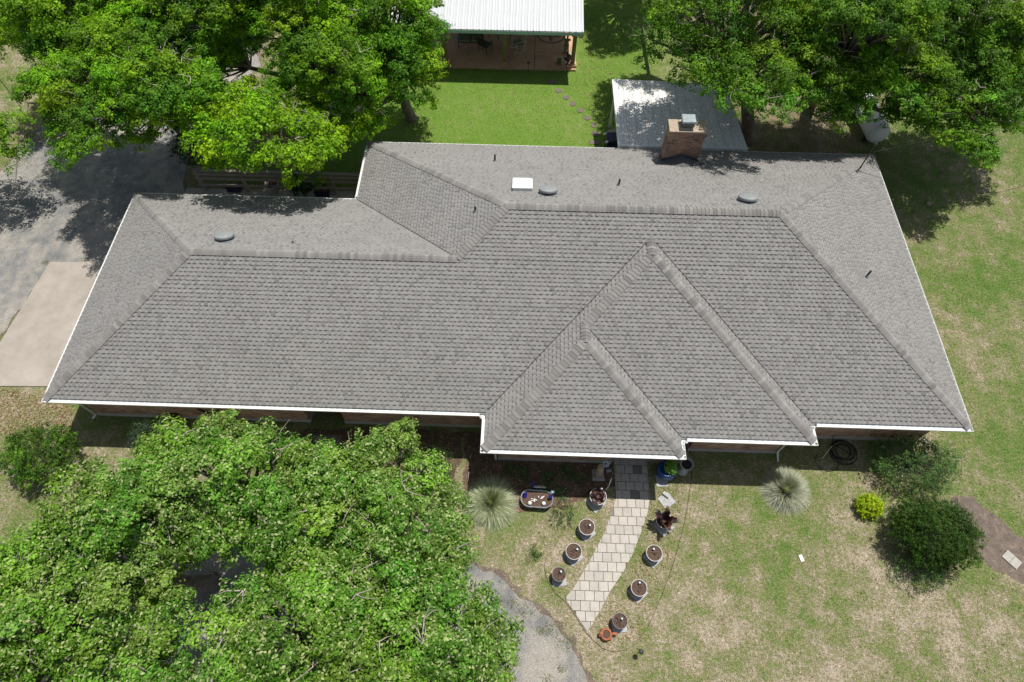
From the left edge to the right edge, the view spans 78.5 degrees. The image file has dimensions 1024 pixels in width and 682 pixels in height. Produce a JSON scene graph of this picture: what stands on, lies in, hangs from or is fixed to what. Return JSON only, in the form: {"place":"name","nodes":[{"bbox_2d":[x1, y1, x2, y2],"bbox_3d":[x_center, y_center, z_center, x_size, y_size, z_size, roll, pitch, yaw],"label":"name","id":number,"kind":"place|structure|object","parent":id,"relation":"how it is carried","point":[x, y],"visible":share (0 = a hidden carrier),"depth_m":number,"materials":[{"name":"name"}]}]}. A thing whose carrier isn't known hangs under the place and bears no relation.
{"place":"outdoors","nodes":[
{"label":"outdoors","id":0,"kind":"place"},
{"bbox_2d":[0,42,260,333],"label":"driveway","id":1,"kind":"structure","parent":0,"point":[84,202],"depth_m":29.26,"materials":[{"name":"concrete"}]},
{"bbox_2d":[0,37,261,334],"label":"verge soil","id":2,"kind":"structure","parent":0,"point":[184,180],"depth_m":30.33,"materials":[{"name":"brown soil"}]},
{"bbox_2d":[0,546,586,681],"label":"front driveway","id":3,"kind":"structure","parent":0,"point":[536,649],"depth_m":20.19,"materials":[{"name":"concrete"}]},
{"bbox_2d":[0,543,594,681],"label":"verge soil","id":4,"kind":"structure","parent":0,"point":[501,574],"depth_m":20.49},
{"bbox_2d":[0,0,1023,681],"bbox_3d":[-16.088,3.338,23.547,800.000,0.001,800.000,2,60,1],"label":"ground","id":5,"kind":"structure","parent":0,"point":[846,496],"depth_m":22.54,"materials":[{"name":"green plant"}]},
{"bbox_2d":[0,106,37,176],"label":"oak tree","id":6,"kind":"object","parent":5,"relation":"on","point":[4,124],"visible":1,"depth_m":26.41,"materials":[{"name":"green plant"}]},
{"bbox_2d":[0,421,84,490],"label":"leafy shrub","id":7,"kind":"object","parent":5,"relation":"on","point":[16,456],"visible":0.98,"depth_m":21.75,"materials":[{"name":"green plant"}]},
{"bbox_2d":[0,262,102,386],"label":"concrete pad","id":8,"kind":"object","parent":5,"relation":"on","point":[48,314],"visible":0.25,"depth_m":25.80,"materials":[{"name":"beige concrete"}]},
{"bbox_2d":[0,454,219,681],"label":"live oak","id":9,"kind":"object","parent":5,"relation":"on","point":[66,638],"visible":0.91,"depth_m":15.84,"materials":[{"name":"green plant"}]},
{"bbox_2d":[0,0,260,172],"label":"oak tree","id":10,"kind":"object","parent":5,"relation":"on","point":[128,86],"visible":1,"depth_m":23.64,"materials":[{"name":"green plant"}]},
{"bbox_2d":[126,414,176,453],"bbox_3d":[-12.804,3.529,22.358,1.769,2.121,1.696,-33,65,-18],"label":"juniper shrub","id":11,"kind":"object","parent":5,"relation":"on","point":[142,429],"visible":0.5,"depth_m":21.98,"materials":[{"name":"green plant"}]},
{"bbox_2d":[166,413,183,423],"bbox_3d":[-12.652,2.859,23.590,0.500,0.447,0.279,22,62,12],"label":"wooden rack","id":12,"kind":"object","parent":5,"relation":"on","point":[173,415],"visible":0.65,"depth_m":23.40,"materials":[{"name":"wood"}]},
{"bbox_2d":[163,112,209,165],"bbox_3d":[-15.120,-9.422,29.501,2.075,2.715,2.852,2,60,1],"label":"vine shrub","id":13,"kind":"object","parent":5,"relation":"on","point":[179,153],"visible":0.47,"depth_m":29.01,"materials":[{"name":"green plant"}]},
{"bbox_2d":[88,407,405,595],"bbox_3d":[-7.201,5.044,18.928,8.740,6.708,4.761,12,61,7],"label":"live oak","id":14,"kind":"object","parent":5,"relation":"on","point":[207,443],"visible":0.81,"depth_m":16.86,"materials":[{"name":"green plant"}]},
{"bbox_2d":[178,73,352,189],"bbox_3d":[-9.473,-7.826,26.200,6.377,6.957,6.213,2,60,1],"label":"young tree","id":15,"kind":"object","parent":5,"relation":"on","point":[256,112],"visible":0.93,"depth_m":23.54,"materials":[{"name":"green plant"}]},
{"bbox_2d":[185,188,354,197],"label":"back walk","id":16,"kind":"structure","parent":5,"relation":"on","point":[266,192],"depth_m":29.53,"materials":[{"name":"concrete"}]},
{"bbox_2d":[225,183,241,192],"bbox_3d":[-13.070,-7.192,29.465,0.670,0.334,0.281,2,60,1],"label":"planter","id":17,"kind":"object","parent":16,"relation":"on","point":[234,189],"visible":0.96,"depth_m":29.40,"materials":[{"name":"blue plastic"}]},
{"bbox_2d":[264,168,278,193],"bbox_3d":[-11.237,-7.437,29.056,0.660,1.302,0.660,2,60,1],"label":"planter","id":18,"kind":"object","parent":16,"relation":"on","point":[273,190],"visible":0.81,"depth_m":29.29,"materials":[{"name":"concrete"}]},
{"bbox_2d":[192,168,359,193],"bbox_3d":[-10.543,-7.339,28.998,8.005,1.310,0.170,2,60,1],"label":"rail fence","id":19,"kind":"object","parent":16,"relation":"on","point":[270,173],"visible":0.61,"depth_m":28.68,"materials":[{"name":"brown wood"}]},
{"bbox_2d":[314,189,329,196],"bbox_3d":[-8.896,-6.961,29.350,0.670,0.334,0.281,2,60,1],"label":"planter","id":20,"kind":"object","parent":16,"relation":"on","point":[321,193],"visible":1,"depth_m":29.22,"materials":[{"name":"blue plastic"}]},
{"bbox_2d":[186,0,389,115],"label":"oak tree","id":21,"kind":"object","parent":5,"relation":"on","point":[298,40],"visible":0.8,"depth_m":24.89,"materials":[{"name":"green plant"}]},
{"bbox_2d":[0,131,582,681],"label":"driveway weeds","id":22,"kind":"object","parent":5,"relation":"on","point":[508,601],"visible":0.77,"depth_m":20.32,"materials":[{"name":"green plant"}]},
{"bbox_2d":[288,173,313,196],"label":"shrub","id":23,"kind":"object","parent":5,"relation":"on","point":[303,189],"visible":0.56,"depth_m":28.77,"materials":[{"name":"green plant"}]},
{"bbox_2d":[309,162,331,189],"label":"shrub","id":24,"kind":"object","parent":5,"relation":"on","point":[321,180],"visible":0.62,"depth_m":28.49,"materials":[{"name":"green plant"}]},
{"bbox_2d":[184,536,525,681],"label":"live oak","id":25,"kind":"object","parent":5,"relation":"on","point":[359,633],"visible":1,"depth_m":15.24,"materials":[{"name":"green plant"}]},
{"bbox_2d":[296,0,451,142],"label":"oak tree","id":26,"kind":"object","parent":5,"relation":"on","point":[407,41],"visible":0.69,"depth_m":26.36,"materials":[{"name":"green plant"}]},
{"bbox_2d":[272,427,479,490],"bbox_3d":[-5.590,4.318,23.021,8.945,0.001,2.548,2,60,1],"label":"side bed","id":27,"kind":"object","parent":5,"relation":"on","point":[453,435],"visible":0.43,"depth_m":23.43,"materials":[{"name":"soil"}]},
{"bbox_2d":[313,435,341,455],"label":"entry walk","id":28,"kind":"structure","parent":27,"relation":"on","point":[338,438],"depth_m":23.36,"materials":[{"name":"concrete"}]},
{"bbox_2d":[402,437,460,508],"bbox_3d":[-3.007,4.675,22.194,2.770,1.105,2.791,2,60,1],"label":"feathery shrub","id":29,"kind":"object","parent":27,"relation":"on","point":[426,446],"visible":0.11,"depth_m":22.40,"materials":[{"name":"green plant"}]},
{"bbox_2d":[270,416,481,646],"bbox_3d":[-3.844,5.467,19.118,6.918,5.843,5.288,35,66,18],"label":"live oak","id":30,"kind":"object","parent":5,"relation":"on","point":[411,485],"visible":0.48,"depth_m":17.74,"materials":[{"name":"green plant"}]},
{"bbox_2d":[391,0,583,70],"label":"pavilion","id":31,"kind":"structure","parent":5,"relation":"on","point":[546,27],"depth_m":32.26,"materials":[{"name":"white metal"}]},
{"bbox_2d":[453,35,459,45],"bbox_3d":[-3.059,-16.593,34.738,0.360,0.522,0.360,2,60,1],"label":"side table","id":32,"kind":"object","parent":31,"relation":"on","point":[455,37],"visible":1,"depth_m":34.55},
{"bbox_2d":[458,33,483,48],"bbox_3d":[-2.272,-16.817,34.610,1.364,0.962,0.790,2,60,1],"label":"loveseat","id":33,"kind":"object","parent":31,"relation":"on","point":[465,37],"visible":0.46,"depth_m":34.56,"materials":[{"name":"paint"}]},
{"bbox_2d":[477,37,491,53],"bbox_3d":[-1.491,-16.275,34.323,0.576,0.923,0.632,29,64,16],"label":"patio chair","id":34,"kind":"object","parent":31,"relation":"on","point":[484,43],"visible":1,"depth_m":34.15,"materials":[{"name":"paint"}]},
{"bbox_2d":[509,35,526,52],"bbox_3d":[0.345,-16.425,34.343,0.847,1.080,0.572,-25,63,-14],"label":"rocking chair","id":35,"kind":"object","parent":31,"relation":"on","point":[519,42],"visible":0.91,"depth_m":34.37,"materials":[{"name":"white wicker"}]},
{"bbox_2d":[562,50,570,63],"bbox_3d":[3.012,-15.379,33.955,0.532,0.638,0.333,20,62,11],"label":"state outline sign","id":36,"kind":"object","parent":31,"relation":"on","point":[568,58],"visible":0.89,"depth_m":33.93,"materials":[{"name":"brown wood"}]},
{"bbox_2d":[564,36,570,53],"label":"stone block","id":37,"kind":"structure","parent":31,"relation":"attached to","point":[566,45],"depth_m":34.22,"materials":[{"name":"brown stone"}]},
{"bbox_2d":[41,114,973,463],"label":"brick house","id":38,"kind":"structure","parent":5,"relation":"on","point":[673,294],"depth_m":21.42,"materials":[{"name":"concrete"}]},
{"bbox_2d":[195,408,219,413],"bbox_3d":[-11.069,2.472,22.800,0.842,0.703,0.069,2,60,1],"label":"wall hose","id":39,"kind":"object","parent":38,"relation":"attached to","point":[201,410],"depth_m":22.97,"materials":[{"name":"green rubber"}]},
{"bbox_2d":[859,142,877,168],"bbox_3d":[14.612,-7.522,25.731,0.605,1.890,0.135,-39,67,-20],"label":"service mast","id":40,"kind":"object","parent":38,"relation":"attached to","point":[875,144],"visible":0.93,"depth_m":25.29,"materials":[{"name":"metal"}]},
{"bbox_2d":[864,123,999,155],"bbox_3d":[34.495,-13.703,26.520,42.134,4.691,0.175,-14,61,-8],"label":"power line","id":41,"kind":"object","parent":40,"relation":"attached to","point":[904,145],"visible":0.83,"depth_m":25.54,"materials":[{"name":"black rubber"}]},
{"bbox_2d":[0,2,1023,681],"bbox_3d":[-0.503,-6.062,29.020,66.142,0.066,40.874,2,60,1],"label":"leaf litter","id":42,"kind":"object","parent":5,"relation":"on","point":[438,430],"visible":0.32,"depth_m":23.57,"materials":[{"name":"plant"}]},
{"bbox_2d":[525,544,543,562],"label":"weed","id":43,"kind":"object","parent":5,"relation":"on","point":[534,554],"visible":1,"depth_m":21.24,"materials":[{"name":"green plant"}]},
{"bbox_2d":[547,80,556,83],"bbox_3d":[2.148,-13.900,33.591,0.500,0.024,0.280,2,60,1],"label":"stepping stone","id":44,"kind":"object","parent":5,"relation":"on","point":[553,82],"visible":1,"depth_m":33.58,"materials":[{"name":"grey stone"}]},
{"bbox_2d":[548,514,562,531],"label":"strap leaf plant","id":45,"kind":"object","parent":5,"relation":"on","point":[559,521],"visible":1,"depth_m":21.87,"materials":[{"name":"green plant"}]},
{"bbox_2d":[551,572,566,586],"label":"stepping slab","id":46,"kind":"object","parent":5,"relation":"on","point":[562,583],"depth_m":20.85,"materials":[{"name":"grey concrete"}]},
{"bbox_2d":[552,567,565,581],"bbox_3d":[1.549,7.766,20.784,0.466,0.411,0.466,-4,60,-3],"label":"plant pot","id":47,"kind":"object","parent":46,"relation":"on","point":[557,576],"visible":1,"depth_m":20.67,"materials":[{"name":"soil"}]},
{"bbox_2d":[556,511,574,527],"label":"strap leaf plant","id":48,"kind":"object","parent":5,"relation":"on","point":[571,519],"visible":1,"depth_m":21.89,"materials":[{"name":"green plant"}]},
{"bbox_2d":[562,502,576,516],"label":"strap leaf plant","id":49,"kind":"object","parent":5,"relation":"on","point":[569,506],"visible":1,"depth_m":22.11,"materials":[{"name":"green plant"}]},
{"bbox_2d":[563,552,583,565],"bbox_3d":[2.088,7.307,21.309,0.500,0.030,0.500,-31,65,-17],"label":"stepping slab","id":50,"kind":"object","parent":5,"relation":"on","point":[573,563],"depth_m":21.22,"materials":[{"name":"grey concrete"}]},
{"bbox_2d":[566,543,581,559],"bbox_3d":[2.071,7.127,21.139,0.549,0.441,0.549,-18,62,-11],"label":"plant pot","id":51,"kind":"object","parent":50,"relation":"on","point":[572,553],"visible":1,"depth_m":21.03,"materials":[{"name":"soil"}]},
{"bbox_2d":[463,433,690,528],"bbox_3d":[2.416,4.981,22.676,8.474,0.001,3.856,2,60,1],"label":"garden bed","id":52,"kind":"object","parent":5,"relation":"on","point":[535,476],"visible":0.37,"depth_m":22.73,"materials":[{"name":"soil"}]},
{"bbox_2d":[461,473,521,536],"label":"ornamental grass","id":53,"kind":"object","parent":52,"relation":"on","point":[491,500],"depth_m":21.87,"materials":[{"name":"green plant"}]},
{"bbox_2d":[503,461,519,477],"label":"strap leaf plant","id":54,"kind":"object","parent":52,"relation":"on","point":[514,467],"visible":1,"depth_m":22.77,"materials":[{"name":"green plant"}]},
{"bbox_2d":[517,464,535,480],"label":"strap leaf plant","id":55,"kind":"object","parent":52,"relation":"on","point":[525,471],"visible":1,"depth_m":22.73,"materials":[{"name":"green plant"}]},
{"bbox_2d":[520,489,552,508],"bbox_3d":[0.871,5.605,22.128,1.156,0.318,0.636,4,60,2],"label":"oval tub","id":56,"kind":"object","parent":52,"relation":"on","point":[533,493],"visible":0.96,"depth_m":22.06,"materials":[{"name":"metal"}]},
{"bbox_2d":[538,484,552,490],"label":"strap leaf plant","id":57,"kind":"object","parent":52,"relation":"on","point":[546,488],"visible":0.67,"depth_m":22.42,"materials":[{"name":"green plant"}]},
{"bbox_2d":[538,469,557,486],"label":"strap leaf plant","id":58,"kind":"object","parent":52,"relation":"on","point":[546,477],"visible":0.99,"depth_m":22.62,"materials":[{"name":"green plant"}]},
{"bbox_2d":[551,497,567,515],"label":"strap leaf plant","id":59,"kind":"object","parent":52,"relation":"on","point":[554,510],"visible":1,"depth_m":22.07,"materials":[{"name":"green plant"}]},
{"bbox_2d":[553,484,571,504],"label":"strap leaf plant","id":60,"kind":"object","parent":52,"relation":"on","point":[562,490],"visible":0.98,"depth_m":22.38,"materials":[{"name":"green plant"}]},
{"bbox_2d":[558,462,576,479],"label":"strap leaf plant","id":61,"kind":"object","parent":52,"relation":"on","point":[568,473],"visible":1,"depth_m":22.75,"materials":[{"name":"green plant"}]},
{"bbox_2d":[568,471,586,485],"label":"strap leaf plant","id":62,"kind":"object","parent":52,"relation":"on","point":[582,477],"visible":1,"depth_m":22.64,"materials":[{"name":"green plant"}]},
{"bbox_2d":[592,469,603,480],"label":"stepping slab","id":63,"kind":"object","parent":52,"relation":"on","point":[598,479],"depth_m":22.65,"materials":[{"name":"grey concrete"}]},
{"bbox_2d":[593,464,603,477],"bbox_3d":[3.130,4.614,22.388,0.320,0.810,0.320,-1,60,-1],"label":"stone statue","id":64,"kind":"object","parent":63,"relation":"on","point":[598,472],"visible":1,"depth_m":22.40,"materials":[{"name":"beige stone"}]},
{"bbox_2d":[602,460,609,467],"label":"metal flower","id":65,"kind":"object","parent":52,"relation":"on","point":[605,463],"visible":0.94,"depth_m":22.34,"materials":[{"name":"grey metal"}]},
{"bbox_2d":[576,528,595,541],"bbox_3d":[2.574,6.610,21.715,0.500,0.030,0.500,-32,65,-17],"label":"stepping slab","id":66,"kind":"object","parent":5,"relation":"on","point":[585,538],"depth_m":21.64,"materials":[{"name":"grey concrete"}]},
{"bbox_2d":[579,519,594,535],"bbox_3d":[2.558,6.429,21.544,0.559,0.443,0.559,-18,62,-11],"label":"plant pot","id":67,"kind":"object","parent":66,"relation":"on","point":[585,528],"visible":0.99,"depth_m":21.43,"materials":[{"name":"soil"}]},
{"bbox_2d":[590,140,599,143],"bbox_3d":[4.134,-9.930,31.301,0.500,0.024,0.280,2,60,1],"label":"stepping stone","id":68,"kind":"object","parent":5,"relation":"on","point":[594,141],"visible":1,"depth_m":31.31,"materials":[{"name":"beige stone"}]},
{"bbox_2d":[584,497,606,512],"bbox_3d":[2.964,5.718,22.233,0.560,0.030,0.560,-37,67,-19],"label":"stepping slab","id":69,"kind":"object","parent":5,"relation":"on","point":[592,506],"depth_m":22.16,"materials":[{"name":"grey concrete"}]},
{"bbox_2d":[589,487,606,504],"bbox_3d":[3.014,5.490,22.011,0.598,0.581,0.598,-29,64,-16],"label":"plant pot","id":70,"kind":"object","parent":69,"relation":"on","point":[597,496],"visible":1,"depth_m":21.88,"materials":[{"name":"ceramic"}]},
{"bbox_2d":[592,131,599,135],"bbox_3d":[4.219,-10.466,31.612,0.400,0.024,0.390,2,60,1],"label":"stepping stone","id":71,"kind":"object","parent":5,"relation":"on","point":[595,133],"visible":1,"depth_m":31.60,"materials":[{"name":"beige stone"}]},
{"bbox_2d":[599,628,617,640],"bbox_3d":[3.064,9.360,19.983,0.613,0.295,0.390,2,60,1],"label":"animal planter","id":72,"kind":"object","parent":5,"relation":"on","point":[606,634],"visible":1,"depth_m":19.93,"materials":[{"name":"ceramic"}]},
{"bbox_2d":[544,469,692,651],"bbox_3d":[4.011,6.684,21.693,3.862,0.055,7.200,30,64,16],"label":"bed edging","id":73,"kind":"object","parent":5,"relation":"on","point":[663,590],"visible":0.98,"depth_m":20.95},
{"bbox_2d":[610,617,626,632],"bbox_3d":[3.454,9.162,20.241,0.470,0.030,0.470,-4,60,-3],"label":"stepping slab","id":74,"kind":"object","parent":5,"relation":"on","point":[614,629],"depth_m":20.16,"materials":[{"name":"grey concrete"}]},
{"bbox_2d":[612,613,627,628],"bbox_3d":[3.437,8.987,20.080,0.486,0.420,0.486,-4,60,-3],"label":"plant pot","id":75,"kind":"object","parent":74,"relation":"on","point":[618,622],"visible":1,"depth_m":19.98,"materials":[{"name":"soil"}]},
{"bbox_2d":[627,588,647,602],"bbox_3d":[4.161,8.308,20.739,0.500,0.030,0.500,-37,67,-19],"label":"stepping slab","id":76,"kind":"object","parent":5,"relation":"on","point":[637,599],"depth_m":20.64,"materials":[{"name":"grey concrete"}]},
{"bbox_2d":[631,579,646,596],"bbox_3d":[4.144,8.135,20.582,0.538,0.412,0.538,-24,63,-13],"label":"plant pot","id":77,"kind":"object","parent":76,"relation":"on","point":[638,589],"visible":1,"depth_m":20.46,"materials":[{"name":"soil"}]},
{"bbox_2d":[643,554,662,567],"bbox_3d":[4.783,7.359,21.291,0.500,0.030,0.500,-37,67,-19],"label":"stepping slab","id":78,"kind":"object","parent":5,"relation":"on","point":[653,564],"depth_m":21.20,"materials":[{"name":"grey concrete"}]},
{"bbox_2d":[646,545,662,561],"bbox_3d":[4.767,7.179,21.121,0.549,0.441,0.549,-24,63,-13],"label":"plant pot","id":79,"kind":"object","parent":78,"relation":"on","point":[656,554],"visible":1,"depth_m":21.01,"materials":[{"name":"soil"}]},
{"bbox_2d":[655,475,667,486],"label":"stepping slab","id":80,"kind":"object","parent":5,"relation":"on","point":[661,482],"depth_m":22.59,"materials":[{"name":"grey concrete"}]},
{"bbox_2d":[656,459,677,480],"bbox_3d":[5.545,4.574,22.387,0.726,0.870,0.726,2,60,1],"label":"blue pot","id":81,"kind":"object","parent":80,"relation":"on","point":[666,469],"visible":0.98,"depth_m":22.24,"materials":[{"name":"ceramic"}]},
{"bbox_2d":[653,521,674,535],"bbox_3d":[5.276,6.433,21.830,0.540,0.030,0.540,-31,65,-17],"label":"stepping slab","id":82,"kind":"object","parent":5,"relation":"on","point":[662,532],"depth_m":21.75,"materials":[{"name":"grey concrete"}]},
{"bbox_2d":[654,506,679,531],"bbox_3d":[5.240,6.083,21.479,0.660,0.924,0.827,-32,65,-17],"label":"plant","id":83,"kind":"object","parent":82,"relation":"on","point":[665,520],"visible":1,"depth_m":21.35,"materials":[{"name":"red plant"}]},
{"bbox_2d":[657,492,674,507],"bbox_3d":[5.491,5.667,22.275,0.460,0.030,0.460,-30,64,-16],"label":"stepping slab","id":84,"kind":"object","parent":5,"relation":"on","point":[663,503],"depth_m":22.26,"materials":[{"name":"grey concrete"}]},
{"bbox_2d":[662,491,669,497],"bbox_3d":[5.489,5.471,22.313,0.260,0.090,0.120,35,66,18],"label":"brick","id":85,"kind":"object","parent":84,"relation":"on","point":[665,494],"visible":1,"depth_m":22.27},
{"bbox_2d":[608,79,747,151],"bbox_3d":[7.513,-9.714,29.629,5.740,2.740,4.351,2,60,1],"label":"patio cover","id":86,"kind":"object","parent":5,"relation":"on","point":[724,129],"visible":0.77,"depth_m":28.49,"materials":[{"name":"grey metal"}]},
{"bbox_2d":[677,457,693,475],"bbox_3d":[6.193,4.529,22.515,0.500,0.770,0.497,2,60,1],"label":"stone urn","id":87,"kind":"object","parent":5,"relation":"on","point":[685,466],"visible":0.95,"depth_m":22.27,"materials":[{"name":"grey stone"}]},
{"bbox_2d":[629,0,846,145],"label":"oak tree","id":88,"kind":"object","parent":5,"relation":"on","point":[717,55],"visible":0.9,"depth_m":24.00,"materials":[{"name":"green plant"}]},
{"bbox_2d":[758,464,813,516],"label":"ornamental grass","id":89,"kind":"object","parent":5,"relation":"on","point":[785,489],"depth_m":22.20,"materials":[{"name":"plant"}]},
{"bbox_2d":[703,0,968,133],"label":"oak tree","id":90,"kind":"object","parent":5,"relation":"on","point":[874,51],"visible":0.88,"depth_m":24.51,"materials":[{"name":"green plant"}]},
{"bbox_2d":[829,435,856,464],"bbox_3d":[12.252,3.962,23.044,1.010,0.447,1.129,2,60,1],"label":"garden hose","id":91,"kind":"object","parent":5,"relation":"on","point":[837,445],"visible":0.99,"depth_m":23.12,"materials":[{"name":"black rubber"}]},
{"bbox_2d":[853,491,884,520],"bbox_3d":[12.492,5.751,21.888,1.012,0.883,1.063,2,60,1],"label":"golden shrub","id":92,"kind":"object","parent":5,"relation":"on","point":[872,502],"visible":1,"depth_m":21.72,"materials":[{"name":"yellow plant"}]},
{"bbox_2d":[851,94,890,142],"bbox_3d":[17.861,-11.113,31.238,1.080,1.440,2.870,-2,60,-1],"label":"propane tank","id":93,"kind":"object","parent":5,"relation":"on","point":[873,132],"visible":0.38,"depth_m":30.52,"materials":[{"name":"white metal"}]},
{"bbox_2d":[863,432,963,500],"bbox_3d":[14.346,4.421,22.346,3.330,1.814,2.600,2,60,1],"label":"wispy shrub","id":94,"kind":"object","parent":5,"relation":"on","point":[935,452],"visible":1,"depth_m":22.12,"materials":[{"name":"green plant"}]},
{"bbox_2d":[887,546,954,593],"bbox_3d":[13.685,7.561,20.877,2.148,0.870,1.813,2,60,1],"label":"wispy shrub","id":95,"kind":"object","parent":5,"relation":"on","point":[937,578],"visible":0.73,"depth_m":20.71,"materials":[{"name":"green plant"}]},
{"bbox_2d":[885,492,989,574],"bbox_3d":[14.125,6.342,20.863,3.291,2.100,2.720,2,60,1],"label":"clipped shrub","id":96,"kind":"object","parent":5,"relation":"on","point":[912,524],"visible":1,"depth_m":20.43,"materials":[{"name":"green plant"}]},
{"bbox_2d":[881,0,1023,172],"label":"oak tree","id":97,"kind":"object","parent":5,"relation":"on","point":[991,52],"visible":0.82,"depth_m":25.34,"materials":[{"name":"green plant"}]},
{"bbox_2d":[565,458,649,629],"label":"path","id":98,"kind":"structure","parent":0,"point":[615,528],"depth_m":21.55,"materials":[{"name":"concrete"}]},
{"bbox_2d":[608,129,660,148],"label":"patio floor","id":99,"kind":"structure","parent":0,"point":[611,130],"depth_m":31.51,"materials":[{"name":"concrete"}]},
{"bbox_2d":[603,132,617,147],"bbox_3d":[4.801,-9.608,30.613,0.692,0.910,0.668,-3,60,-2],"label":"blue bin","id":100,"kind":"object","parent":99,"relation":"on","point":[610,141],"visible":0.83,"depth_m":30.28,"materials":[{"name":"blue plastic"}]},
{"bbox_2d":[612,443,689,462],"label":"porch floor","id":101,"kind":"structure","parent":0,"point":[660,460],"depth_m":23.04,"materials":[{"name":"concrete"}]},
{"bbox_2d":[951,495,1023,583],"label":"dirt path","id":102,"kind":"structure","parent":0,"point":[998,531],"depth_m":21.64,"materials":[{"name":"brown soil"}]},
{"bbox_2d":[1001,550,1013,562],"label":"stepping slab","id":103,"kind":"object","parent":102,"relation":"on","point":[1008,556],"depth_m":21.33,"materials":[{"name":"beige concrete"}]},
{"bbox_2d":[1009,556,1021,568],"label":"stepping slab","id":104,"kind":"object","parent":102,"relation":"on","point":[1015,562],"depth_m":21.23,"materials":[{"name":"beige concrete"}]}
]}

